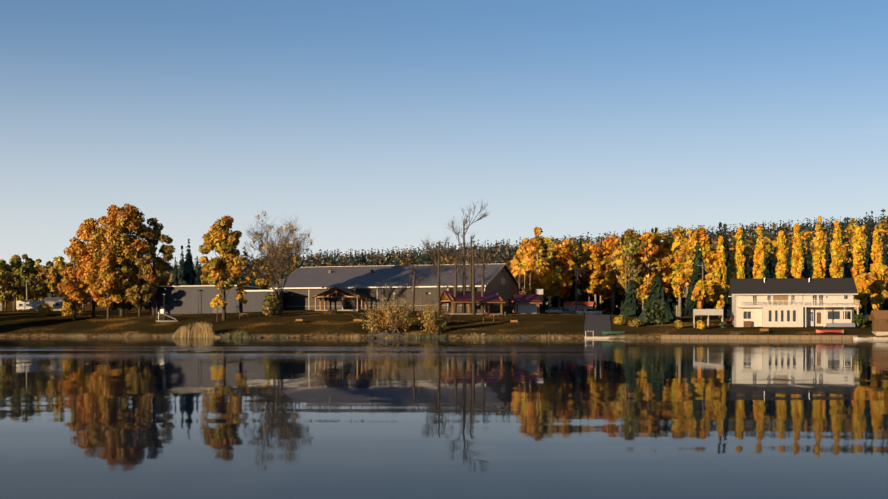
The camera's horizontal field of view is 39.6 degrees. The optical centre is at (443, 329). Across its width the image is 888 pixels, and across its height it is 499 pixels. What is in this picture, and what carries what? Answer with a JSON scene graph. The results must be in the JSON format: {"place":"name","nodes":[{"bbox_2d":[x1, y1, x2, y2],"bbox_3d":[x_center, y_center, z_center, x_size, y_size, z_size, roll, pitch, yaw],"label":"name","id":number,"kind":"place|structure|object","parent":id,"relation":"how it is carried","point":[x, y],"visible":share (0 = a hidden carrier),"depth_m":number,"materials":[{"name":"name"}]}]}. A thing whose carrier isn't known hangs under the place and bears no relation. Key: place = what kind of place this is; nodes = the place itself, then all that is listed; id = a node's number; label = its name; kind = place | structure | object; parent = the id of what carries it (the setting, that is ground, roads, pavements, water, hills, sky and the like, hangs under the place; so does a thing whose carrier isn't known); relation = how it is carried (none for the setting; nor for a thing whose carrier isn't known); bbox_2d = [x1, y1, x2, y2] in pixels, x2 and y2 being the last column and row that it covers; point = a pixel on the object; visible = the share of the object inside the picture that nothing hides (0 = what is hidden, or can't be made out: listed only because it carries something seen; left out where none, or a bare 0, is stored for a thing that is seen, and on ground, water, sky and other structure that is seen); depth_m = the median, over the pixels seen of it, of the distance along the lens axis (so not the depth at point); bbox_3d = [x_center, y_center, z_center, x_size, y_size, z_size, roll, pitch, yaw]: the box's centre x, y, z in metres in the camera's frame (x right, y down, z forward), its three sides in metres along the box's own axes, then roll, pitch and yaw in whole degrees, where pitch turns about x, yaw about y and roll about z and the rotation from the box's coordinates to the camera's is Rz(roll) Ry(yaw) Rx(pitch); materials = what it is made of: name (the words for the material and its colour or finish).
{"place":"outdoors","nodes":[
{"label":"outdoors","id":0,"kind":"place"},
{"bbox_2d":[0,337,887,498],"bbox_3d":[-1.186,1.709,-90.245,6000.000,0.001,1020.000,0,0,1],"label":"lake water","id":1,"kind":"structure","parent":0,"point":[278,418],"depth_m":23.76,"materials":[{"name":"blue liquid"}]},
{"bbox_2d":[853,337,875,339],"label":"rowboat","id":2,"kind":"object","parent":1,"relation":"on","point":[858,338],"visible":0.73,"depth_m":211.16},
{"bbox_2d":[0,234,887,338],"bbox_3d":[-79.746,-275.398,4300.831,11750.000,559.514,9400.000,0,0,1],"label":"ground","id":3,"kind":"structure","parent":0,"point":[312,324],"depth_m":275.71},
{"bbox_2d":[16,300,44,310],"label":"motorhome","id":4,"kind":"object","parent":3,"relation":"on","point":[32,305],"visible":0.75,"depth_m":373.10,"materials":[{"name":"white metal"}]},
{"bbox_2d":[43,297,64,310],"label":"shed","id":5,"kind":"structure","parent":3,"relation":"on","point":[49,300],"depth_m":406.75,"materials":[{"name":"grey metal"}]},
{"bbox_2d":[53,300,76,310],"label":"camper trailer","id":6,"kind":"object","parent":3,"relation":"on","point":[57,304],"visible":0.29,"depth_m":381.13,"materials":[{"name":"white metal"}]},
{"bbox_2d":[156,314,177,321],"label":"playground slide","id":7,"kind":"object","parent":3,"relation":"on","point":[166,320],"visible":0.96,"depth_m":296.16,"materials":[{"name":"plastic"}]},
{"bbox_2d":[149,285,288,313],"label":"long low building","id":8,"kind":"structure","parent":3,"relation":"on","point":[183,299],"depth_m":319.41,"materials":[{"name":"grey metal"}]},
{"bbox_2d":[312,287,368,310],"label":"arena porch","id":9,"kind":"object","parent":3,"relation":"on","point":[327,293],"visible":0.88,"depth_m":315.69,"materials":[{"name":"beige wood"}]},
{"bbox_2d":[270,264,522,312],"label":"arena building","id":10,"kind":"structure","parent":3,"relation":"on","point":[303,285],"depth_m":322.74,"materials":[{"name":"metal"}]},
{"bbox_2d":[126,331,741,338],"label":"shore rocks","id":11,"kind":"object","parent":3,"relation":"on","point":[383,334],"depth_m":248.74,"materials":[{"name":"grey stone"}]},
{"bbox_2d":[0,209,887,317],"bbox_3d":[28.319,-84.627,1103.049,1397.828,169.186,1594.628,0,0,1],"label":"forest trees","id":12,"kind":"object","parent":3,"relation":"on","point":[587,257],"depth_m":396.72,"materials":[{"name":"plant"}]},
{"bbox_2d":[37,197,887,338],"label":"shore trees","id":13,"kind":"object","parent":3,"relation":"on","point":[95,277],"depth_m":297.71,"materials":[{"name":"plant"}]},
{"bbox_2d":[439,291,505,314],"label":"picnic shelter","id":14,"kind":"object","parent":3,"relation":"on","point":[489,297],"visible":0.79,"depth_m":297.48,"materials":[{"name":"brown wood"}]},
{"bbox_2d":[510,294,541,313],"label":"kiosk","id":15,"kind":"object","parent":3,"relation":"on","point":[525,303],"visible":0.92,"depth_m":309.70,"materials":[{"name":"red metal"}]},
{"bbox_2d":[536,289,543,312],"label":"arena sign","id":16,"kind":"object","parent":3,"relation":"on","point":[540,291],"visible":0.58,"depth_m":321.38,"materials":[{"name":"white metal"}]},
{"bbox_2d":[572,269,579,310],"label":"utility pole","id":17,"kind":"object","parent":3,"relation":"on","point":[576,270],"visible":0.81,"depth_m":371.22,"materials":[{"name":"brown wood"}]},
{"bbox_2d":[563,302,593,313],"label":"store","id":18,"kind":"structure","parent":3,"relation":"on","point":[570,306],"depth_m":393.91,"materials":[{"name":"red paint"}]},
{"bbox_2d":[583,314,611,338],"bbox_3d":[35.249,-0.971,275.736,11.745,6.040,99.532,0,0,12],"label":"shed","id":19,"kind":"structure","parent":3,"relation":"on","point":[597,324],"depth_m":251.31,"materials":[{"name":"wood"}]},
{"bbox_2d":[584,331,622,338],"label":"dock","id":20,"kind":"structure","parent":3,"relation":"on","point":[585,337],"depth_m":232.08,"materials":[{"name":"white paint"}]},
{"bbox_2d":[602,331,624,334],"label":"canoe","id":21,"kind":"object","parent":3,"relation":"on","point":[611,332],"visible":0.88,"depth_m":235.14,"materials":[{"name":"green plastic"}]},
{"bbox_2d":[624,263,626,294],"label":"utility pole","id":22,"kind":"object","parent":3,"relation":"on","point":[625,267],"visible":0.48,"depth_m":329.17,"materials":[{"name":"brown wood"}]},
{"bbox_2d":[627,264,704,268],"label":"wires","id":23,"kind":"object","parent":22,"relation":"attached to","point":[675,268],"visible":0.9,"depth_m":307.69,"materials":[{"name":"black metal"}]},
{"bbox_2d":[698,263,707,307],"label":"utility pole","id":24,"kind":"object","parent":3,"relation":"on","point":[702,265],"visible":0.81,"depth_m":298.98,"materials":[{"name":"brown wood"}]},
{"bbox_2d":[693,309,722,327],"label":"pergola","id":25,"kind":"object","parent":3,"relation":"on","point":[707,312],"depth_m":238.83,"materials":[{"name":"wood"}]},
{"bbox_2d":[661,335,857,339],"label":"retaining wall","id":26,"kind":"structure","parent":3,"relation":"on","point":[825,337],"depth_m":220.01,"materials":[{"name":"brown wood"}]},
{"bbox_2d":[729,278,858,326],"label":"house","id":27,"kind":"structure","parent":3,"relation":"on","point":[785,302],"depth_m":235.06,"materials":[{"name":"white"}]},
{"bbox_2d":[816,330,843,332],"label":"red canoe","id":28,"kind":"object","parent":3,"relation":"on","point":[837,331],"visible":0.98,"depth_m":220.64,"materials":[{"name":"red plastic"}]},
{"bbox_2d":[869,310,887,335],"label":"boathouse","id":29,"kind":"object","parent":3,"relation":"on","point":[879,318],"visible":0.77,"depth_m":217.05,"materials":[{"name":"brown wood"}]},
{"bbox_2d":[870,337,887,339],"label":"dock","id":30,"kind":"object","parent":3,"relation":"on","point":[878,338],"visible":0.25,"depth_m":209.98,"materials":[{"name":"white paint"}]},
{"bbox_2d":[0,0,887,267],"label":"sky","id":31,"kind":"structure","parent":0,"point":[373,124],"materials":[{"name":"blue"}]},
{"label":"road parking","id":32,"kind":"structure","parent":0,"visible":0},
{"bbox_2d":[545,307,561,313],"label":"car","id":33,"kind":"object","parent":32,"relation":"on","point":[557,310],"visible":0.96,"depth_m":346.68,"materials":[{"name":"paint"}]},
{"bbox_2d":[561,309,575,313],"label":"car","id":34,"kind":"object","parent":32,"relation":"on","point":[567,311],"visible":0.73,"depth_m":348.56,"materials":[{"name":"paint"}]},
{"bbox_2d":[574,309,584,313],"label":"car","id":35,"kind":"object","parent":32,"relation":"on","point":[580,311],"visible":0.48,"depth_m":350.50,"materials":[{"name":"paint"}]},
{"bbox_2d":[584,309,601,314],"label":"car","id":36,"kind":"object","parent":32,"relation":"on","point":[591,311],"visible":0.88,"depth_m":348.46,"materials":[{"name":"paint"}]},
{"bbox_2d":[600,309,614,314],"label":"car","id":37,"kind":"object","parent":32,"relation":"on","point":[605,311],"visible":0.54,"depth_m":354.54,"materials":[{"name":"paint"}]}
]}

